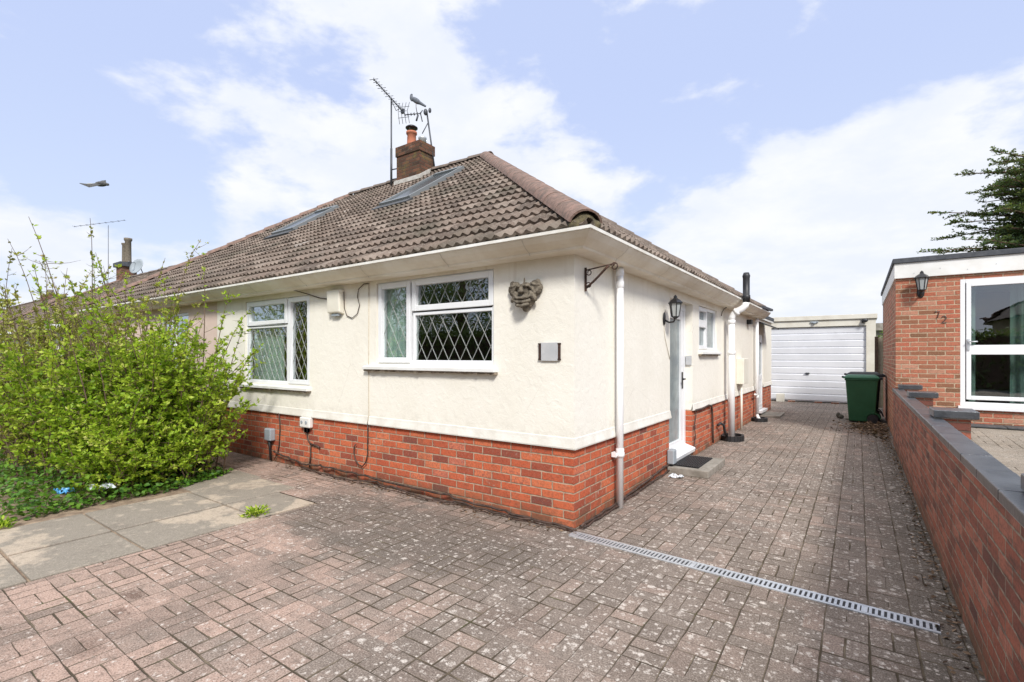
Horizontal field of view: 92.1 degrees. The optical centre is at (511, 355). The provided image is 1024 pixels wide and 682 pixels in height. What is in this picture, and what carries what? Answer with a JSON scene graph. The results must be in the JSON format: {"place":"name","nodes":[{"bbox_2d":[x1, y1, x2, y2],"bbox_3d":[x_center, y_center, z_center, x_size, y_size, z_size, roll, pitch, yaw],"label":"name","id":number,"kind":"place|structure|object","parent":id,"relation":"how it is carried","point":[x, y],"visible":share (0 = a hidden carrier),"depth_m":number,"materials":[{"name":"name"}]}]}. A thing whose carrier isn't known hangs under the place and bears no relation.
{"place":"outdoors","nodes":[
{"label":"outdoors","id":0,"kind":"place"},
{"bbox_2d":[79,180,108,186],"bbox_3d":[-11.755,-4.873,14.041,0.673,0.326,0.501,0,0,-4],"label":"flying bird","id":1,"kind":"object","parent":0,"point":[102,183],"visible":1,"depth_m":13.94},
{"bbox_2d":[0,468,313,589],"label":"path","id":2,"kind":"structure","parent":0,"point":[38,550],"depth_m":4.32,"materials":[{"name":"concrete"}]},
{"bbox_2d":[238,504,270,517],"bbox_3d":[-2.393,1.450,4.603,0.297,0.105,0.265,0,0,35],"label":"weed","id":3,"kind":"object","parent":2,"relation":"on","point":[254,511],"visible":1,"depth_m":4.59,"materials":[{"name":"green plant"}]},
{"bbox_2d":[0,437,378,582],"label":"soil","id":4,"kind":"structure","parent":0,"point":[83,510],"depth_m":5.04,"materials":[{"name":"brown soil"}]},
{"bbox_2d":[0,515,17,528],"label":"weed","id":5,"kind":"object","parent":4,"relation":"on","point":[6,522],"visible":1,"depth_m":4.29,"materials":[{"name":"green plant"}]},
{"bbox_2d":[0,449,233,520],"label":"ground cover","id":6,"kind":"object","parent":4,"relation":"on","point":[209,474],"visible":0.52,"depth_m":5.17,"materials":[{"name":"green plant"}]},
{"bbox_2d":[54,487,74,493],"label":"litter","id":7,"kind":"object","parent":6,"relation":"on","point":[62,490],"visible":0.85,"depth_m":4.98,"materials":[{"name":"blue plastic"}]},
{"bbox_2d":[90,483,115,490],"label":"litter","id":8,"kind":"object","parent":6,"relation":"on","point":[106,484],"visible":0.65,"depth_m":5.12,"materials":[{"name":"white paper"}]},
{"bbox_2d":[0,218,264,495],"bbox_3d":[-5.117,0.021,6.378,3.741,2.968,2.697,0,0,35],"label":"flowering shrub","id":9,"kind":"object","parent":4,"relation":"on","point":[130,417],"visible":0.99,"depth_m":5.65,"materials":[{"name":"green plant"}]},
{"bbox_2d":[0,400,985,681],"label":"driveway","id":10,"kind":"structure","parent":0,"point":[368,582],"depth_m":3.13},
{"bbox_2d":[273,451,572,530],"bbox_3d":[-1.409,1.404,5.532,4.726,0.152,0.070,0,0,35],"label":"ground cable","id":11,"kind":"object","parent":10,"relation":"on","point":[477,504],"visible":1,"depth_m":5.04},
{"bbox_2d":[301,467,575,530],"bbox_3d":[-1.130,1.456,5.297,4.036,0.062,0.107,0,0,35],"label":"ground cable","id":12,"kind":"object","parent":10,"relation":"on","point":[476,508],"visible":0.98,"depth_m":5.02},
{"bbox_2d":[579,464,670,527],"bbox_3d":[1.307,1.421,5.267,0.040,0.122,2.520,0,0,35],"label":"ground cable","id":13,"kind":"object","parent":10,"relation":"on","point":[615,503],"visible":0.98,"depth_m":5.02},
{"bbox_2d":[276,420,985,681],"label":"dead leaves","id":14,"kind":"object","parent":10,"relation":"on","point":[879,429],"visible":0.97,"depth_m":4.82,"materials":[{"name":"brown plant"}]},
{"bbox_2d":[668,473,683,477],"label":"litter","id":15,"kind":"object","parent":10,"relation":"on","point":[672,475],"visible":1,"depth_m":6.05,"materials":[{"name":"white paper"}]},
{"bbox_2d":[667,455,724,478],"bbox_3d":[2.445,1.456,6.511,0.497,0.088,0.930,0,0,35],"label":"door step","id":16,"kind":"object","parent":10,"relation":"on","point":[709,469],"depth_m":6.20,"materials":[{"name":"concrete"}]},
{"bbox_2d":[673,455,712,468],"bbox_3d":[2.404,1.404,6.546,0.325,0.016,0.740,0,0,35],"label":"door mat","id":17,"kind":"object","parent":16,"relation":"on","point":[693,461],"depth_m":6.50,"materials":[{"name":"black rubber"}]},
{"bbox_2d":[721,433,743,441],"bbox_3d":[3.919,1.455,8.768,0.380,0.090,0.509,0,0,35],"label":"gully surround","id":18,"kind":"object","parent":10,"relation":"on","point":[738,437],"visible":0.91,"depth_m":8.59,"materials":[{"name":"black plastic"}]},
{"bbox_2d":[568,531,940,634],"bbox_3d":[1.421,1.504,3.424,2.349,0.023,0.122,0,0,38],"label":"drain channel","id":19,"kind":"object","parent":10,"relation":"on","point":[914,622],"visible":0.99,"depth_m":3.20,"materials":[{"name":"metal"}]},
{"bbox_2d":[751,416,767,421],"bbox_3d":[5.662,1.460,11.284,0.340,0.080,0.442,0,0,35],"label":"gully surround","id":20,"kind":"object","parent":10,"relation":"on","point":[760,419],"visible":1,"depth_m":11.12,"materials":[{"name":"black plastic"}]},
{"bbox_2d":[759,411,784,418],"bbox_3d":[6.472,1.472,12.279,0.457,0.056,1.000,0,0,35],"label":"door step","id":21,"kind":"object","parent":10,"relation":"on","point":[767,414],"depth_m":12.07,"materials":[{"name":"concrete"}]},
{"bbox_2d":[776,393,784,401],"bbox_3d":[8.747,1.370,16.076,0.220,0.260,0.230,0,0,35],"label":"concrete block","id":22,"kind":"object","parent":10,"relation":"on","point":[780,397],"depth_m":15.99,"materials":[{"name":"white concrete"}]},
{"bbox_2d":[836,412,843,418],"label":"stones","id":23,"kind":"object","parent":10,"relation":"on","point":[838,415],"visible":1,"depth_m":11.76,"materials":[{"name":"grey stone"}]},
{"bbox_2d":[842,374,882,423],"bbox_3d":[7.917,0.968,11.167,0.745,1.065,0.607,0,0,35],"label":"wheelie bin","id":24,"kind":"object","parent":10,"relation":"on","point":[861,390],"visible":0.96,"depth_m":10.95,"materials":[{"name":"green plastic"}]},
{"bbox_2d":[875,337,882,407],"bbox_3d":[10.351,0.490,13.433,0.765,2.020,0.108,0,0,35],"label":"fence","id":25,"kind":"object","parent":10,"relation":"on","point":[879,355],"visible":0.17,"depth_m":13.59,"materials":[{"name":"brown wood"}]},
{"bbox_2d":[0,0,1023,322],"label":"sky","id":26,"kind":"structure","parent":0,"point":[806,148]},
{"bbox_2d":[785,400,846,403],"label":"ground","id":27,"kind":"structure","parent":0,"point":[814,401],"depth_m":16.41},
{"bbox_2d":[0,289,67,320],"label":"bungalow","id":28,"kind":"object","parent":27,"relation":"on","point":[29,307],"visible":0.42,"depth_m":34.42,"materials":[{"name":"brown tile"}]},
{"bbox_2d":[0,238,173,381],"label":"bungalow","id":29,"kind":"object","parent":27,"relation":"on","point":[119,283],"visible":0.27,"depth_m":22.18,"materials":[{"name":"brown tile"}]},
{"bbox_2d":[74,220,124,277],"bbox_3d":[-19.988,-5.192,23.925,2.457,2.785,0.292,0,0,0],"label":"tv aerial","id":30,"kind":"object","parent":29,"relation":"attached to","point":[108,240],"visible":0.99,"depth_m":24.06,"materials":[{"name":"grey metal"}]},
{"bbox_2d":[127,259,142,272],"bbox_3d":[-17.977,-4.228,23.588,0.612,0.822,0.568,0,0,-32],"label":"satellite dish","id":31,"kind":"object","parent":29,"relation":"attached to","point":[136,265],"visible":0.98,"depth_m":23.65,"materials":[{"name":"grey plastic"}]},
{"bbox_2d":[79,179,400,446],"bbox_3d":[-4.608,-1.372,13.214,5.885,5.844,9.407,0,0,35],"label":"attached bungalow","id":32,"kind":"object","parent":27,"relation":"on","point":[226,258],"visible":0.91,"depth_m":9.88,"materials":[{"name":"brown tile"}]},
{"bbox_2d":[160,313,187,367],"bbox_3d":[-6.042,-0.224,9.001,1.250,1.057,0.226,0,0,35],"label":"window","id":33,"kind":"structure","parent":32,"relation":"in","point":[184,315],"depth_m":8.87,"materials":[{"name":"white plastic"}]},
{"bbox_2d":[197,124,778,527],"bbox_3d":[1.240,-1.880,10.729,7.201,6.860,12.071,0,0,35],"label":"bungalow","id":34,"kind":"object","parent":27,"relation":"on","point":[473,398],"visible":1,"depth_m":5.61,"materials":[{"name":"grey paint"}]},
{"bbox_2d":[264,428,274,459],"bbox_3d":[-3.426,1.256,6.976,0.160,0.451,0.082,0,0,35],"label":"junction box","id":35,"kind":"object","parent":34,"relation":"attached to","point":[269,435],"visible":1,"depth_m":6.95,"materials":[{"name":"grey plastic"}]},
{"bbox_2d":[274,413,279,459],"bbox_3d":[-3.285,1.132,6.897,0.132,0.665,0.028,0,0,35],"label":"cable","id":36,"kind":"object","parent":34,"relation":"attached to","point":[279,436],"visible":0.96,"depth_m":6.87,"materials":[{"name":"brown plastic"}]},
{"bbox_2d":[300,417,312,432],"bbox_3d":[-2.704,0.910,6.477,0.225,0.200,0.068,0,0,35],"label":"outdoor socket","id":37,"kind":"object","parent":34,"relation":"attached to","point":[306,423],"visible":1,"depth_m":6.45,"materials":[{"name":"white plastic"}]},
{"bbox_2d":[306,433,319,467],"bbox_3d":[-2.587,1.235,6.405,0.296,0.452,0.030,0,0,35],"label":"socket lead","id":38,"kind":"object","parent":37,"relation":"hanging from","point":[310,448],"visible":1,"depth_m":6.43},
{"bbox_2d":[293,290,326,298],"bbox_3d":[-2.820,-0.848,6.489,1.272,0.276,0.124,0,0,26],"label":"alarm cable","id":39,"kind":"object","parent":34,"relation":"attached to","point":[309,294],"visible":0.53,"depth_m":6.43,"materials":[{"name":"grey plastic"}]},
{"bbox_2d":[327,290,343,316],"bbox_3d":[-2.179,-0.647,6.084,0.245,0.324,0.085,0,0,35],"label":"alarm box","id":40,"kind":"object","parent":34,"relation":"attached to","point":[335,303],"visible":1,"depth_m":6.04,"materials":[{"name":"beige plastic"}]},
{"bbox_2d":[343,283,367,317],"bbox_3d":[-1.870,-0.647,5.899,0.455,0.404,0.018,0,0,35],"label":"alarm cable","id":41,"kind":"object","parent":34,"relation":"attached to","point":[358,302],"visible":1,"depth_m":5.88,"materials":[{"name":"black plastic"}]},
{"bbox_2d":[353,424,367,466],"bbox_3d":[-1.791,1.059,5.837,0.270,0.518,0.017,0,0,35],"label":"hanging cable","id":42,"kind":"object","parent":34,"relation":"hanging from","point":[367,451],"visible":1,"depth_m":5.79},
{"bbox_2d":[367,283,368,423],"bbox_3d":[-1.685,-0.027,5.770,0.017,1.646,0.034,0,0,35],"label":"wall cable","id":43,"kind":"object","parent":34,"relation":"attached to","point":[368,352],"depth_m":5.77,"materials":[{"name":"beige plastic"}]},
{"bbox_2d":[370,78,409,185],"bbox_3d":[-2.783,-5.091,11.401,0.323,2.282,1.543,0,0,11],"label":"tv aerial","id":44,"kind":"object","parent":34,"relation":"attached to","point":[402,111],"visible":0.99,"depth_m":11.53,"materials":[{"name":"grey metal"}]},
{"bbox_2d":[404,108,434,169],"bbox_3d":[-2.090,-4.868,11.191,0.727,1.501,0.213,0,0,-3],"label":"tv aerial","id":45,"kind":"object","parent":34,"relation":"attached to","point":[425,111],"visible":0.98,"depth_m":11.19,"materials":[{"name":"grey metal"}]},
{"bbox_2d":[410,94,425,111],"bbox_3d":[-2.124,-5.689,11.129,0.376,0.411,0.138,0,0,-8],"label":"pigeon","id":46,"kind":"object","parent":45,"relation":"on","point":[415,100],"visible":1,"depth_m":11.08,"materials":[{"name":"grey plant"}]},
{"bbox_2d":[378,269,493,364],"bbox_3d":[-0.773,-0.369,5.359,1.704,0.937,0.323,0,0,35],"label":"window","id":47,"kind":"structure","parent":34,"relation":"in","point":[402,327],"depth_m":5.40,"materials":[{"name":"white plastic"}]},
{"bbox_2d":[508,278,542,311],"bbox_3d":[0.108,-0.551,4.465,0.372,0.309,0.153,0,0,35],"label":"wall mask","id":48,"kind":"object","parent":34,"relation":"attached to","point":[524,294],"depth_m":4.42,"materials":[{"name":"grey stone"}]},
{"bbox_2d":[538,342,560,360],"bbox_3d":[0.330,-0.034,4.360,0.226,0.163,0.020,0,0,35],"label":"wall plaque","id":49,"kind":"object","parent":34,"relation":"attached to","point":[549,351],"depth_m":4.34,"materials":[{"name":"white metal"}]},
{"bbox_2d":[584,262,617,290],"bbox_3d":[0.775,-0.685,4.292,0.316,0.230,0.020,0,0,35],"label":"basket bracket","id":50,"kind":"object","parent":34,"relation":"attached to","point":[586,271],"visible":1,"depth_m":4.34,"materials":[{"name":"black metal"}]},
{"bbox_2d":[667,449,676,463],"bbox_3d":[2.044,1.290,6.303,0.085,0.180,0.130,0,0,35],"label":"junction box","id":51,"kind":"object","parent":34,"relation":"attached to","point":[671,456],"visible":1,"depth_m":6.26,"materials":[{"name":"grey plastic"}]},
{"bbox_2d":[663,295,682,324],"bbox_3d":[1.988,-0.561,6.093,0.239,0.370,0.156,0,0,35],"label":"wall lantern","id":52,"kind":"object","parent":34,"relation":"attached to","point":[675,303],"depth_m":6.04,"materials":[{"name":"black paint"}]},
{"bbox_2d":[669,304,685,448],"bbox_3d":[2.229,0.323,6.814,0.120,2.155,1.177,0,0,35],"label":"front door","id":53,"kind":"structure","parent":34,"relation":"in","point":[677,378],"depth_m":7.06,"materials":[{"name":"white plastic"}]},
{"bbox_2d":[686,356,691,364],"bbox_3d":[2.600,0.070,7.256,0.080,0.140,0.029,0,0,35],"label":"door keypad","id":54,"kind":"object","parent":34,"relation":"attached to","point":[688,360],"depth_m":7.24,"materials":[{"name":"white plastic"}]},
{"bbox_2d":[692,411,696,454],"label":"cable","id":55,"kind":"object","parent":34,"relation":"attached to","point":[694,430],"visible":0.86,"depth_m":7.31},
{"bbox_2d":[694,404,713,442],"bbox_3d":[3.023,1.112,7.728,0.043,0.658,1.087,0,0,35],"label":"pipe","id":56,"kind":"object","parent":34,"relation":"attached to","point":[712,416],"visible":1,"depth_m":8.13,"materials":[{"name":"black plastic"}]},
{"bbox_2d":[699,306,714,349],"bbox_3d":[3.144,-0.427,8.036,0.084,0.682,1.170,0,0,35],"label":"window","id":57,"kind":"structure","parent":34,"relation":"in","point":[706,316],"depth_m":7.96,"materials":[{"name":"white plastic"}]},
{"bbox_2d":[717,422,727,436],"bbox_3d":[3.631,1.276,8.498,0.298,0.275,0.061,0,0,-33],"label":"waste pipe","id":58,"kind":"object","parent":34,"relation":"attached to","point":[724,428],"visible":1,"depth_m":8.50,"materials":[{"name":"black plastic"}]},
{"bbox_2d":[736,358,747,429],"bbox_3d":[4.673,0.780,9.999,0.140,1.440,0.500,0,0,35],"label":"meter box","id":59,"kind":"object","parent":34,"relation":"attached to","point":[741,371],"visible":1,"depth_m":9.84,"materials":[{"name":"beige plastic"}]},
{"bbox_2d":[759,335,761,408],"bbox_3d":[6.174,0.411,12.335,0.070,1.867,0.750,0,0,35],"label":"side door","id":60,"kind":"structure","parent":34,"relation":"in","point":[760,336],"depth_m":12.39,"materials":[{"name":"white plastic"}]},
{"bbox_2d":[771,313,877,402],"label":"garage","id":61,"kind":"structure","parent":27,"relation":"on","point":[816,361],"depth_m":15.66,"materials":[{"name":"white paint"}]},
{"bbox_2d":[771,326,865,402],"bbox_3d":[9.631,0.280,15.761,2.732,2.380,0.110,0,0,35],"label":"garage door","id":62,"kind":"structure","parent":61,"relation":"in","point":[808,363],"depth_m":15.73,"materials":[{"name":"white metal"}]},
{"bbox_2d":[876,323,882,337],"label":"outbuilding","id":63,"kind":"structure","parent":27,"relation":"on","point":[879,327],"depth_m":20.57,"materials":[{"name":"concrete"}]},
{"bbox_2d":[881,247,1023,435],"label":"neighbour house","id":64,"kind":"structure","parent":27,"relation":"on","point":[969,354],"depth_m":8.07,"materials":[{"name":"red brick"}]},
{"bbox_2d":[914,271,929,297],"bbox_3d":[6.721,-1.169,8.095,0.212,0.434,0.266,0,0,35],"label":"wall lantern","id":65,"kind":"object","parent":64,"relation":"attached to","point":[921,279],"depth_m":8.03,"materials":[{"name":"black paint"}]},
{"bbox_2d":[960,275,1023,407],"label":"glazed door frame","id":66,"kind":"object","parent":64,"relation":"in","point":[968,349],"depth_m":7.79,"materials":[{"name":"white plastic"}]},
{"bbox_2d":[892,384,1023,681],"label":"boundary wall","id":67,"kind":"structure","parent":27,"relation":"on","point":[968,492],"depth_m":2.62,"materials":[{"name":"red brick"}]},
{"bbox_2d":[919,146,1023,254],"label":"cedar tree","id":68,"kind":"object","parent":27,"relation":"on","point":[1011,233],"visible":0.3,"depth_m":19.82,"materials":[{"name":"green plant"}]},
{"bbox_2d":[971,427,1023,476],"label":"neighbour driveway","id":69,"kind":"structure","parent":0,"point":[1005,447],"depth_m":6.41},
{"bbox_2d":[971,423,1023,429],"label":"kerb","id":70,"kind":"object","parent":69,"relation":"on","point":[998,426],"visible":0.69,"depth_m":7.47,"materials":[{"name":"grey concrete"}]}
]}

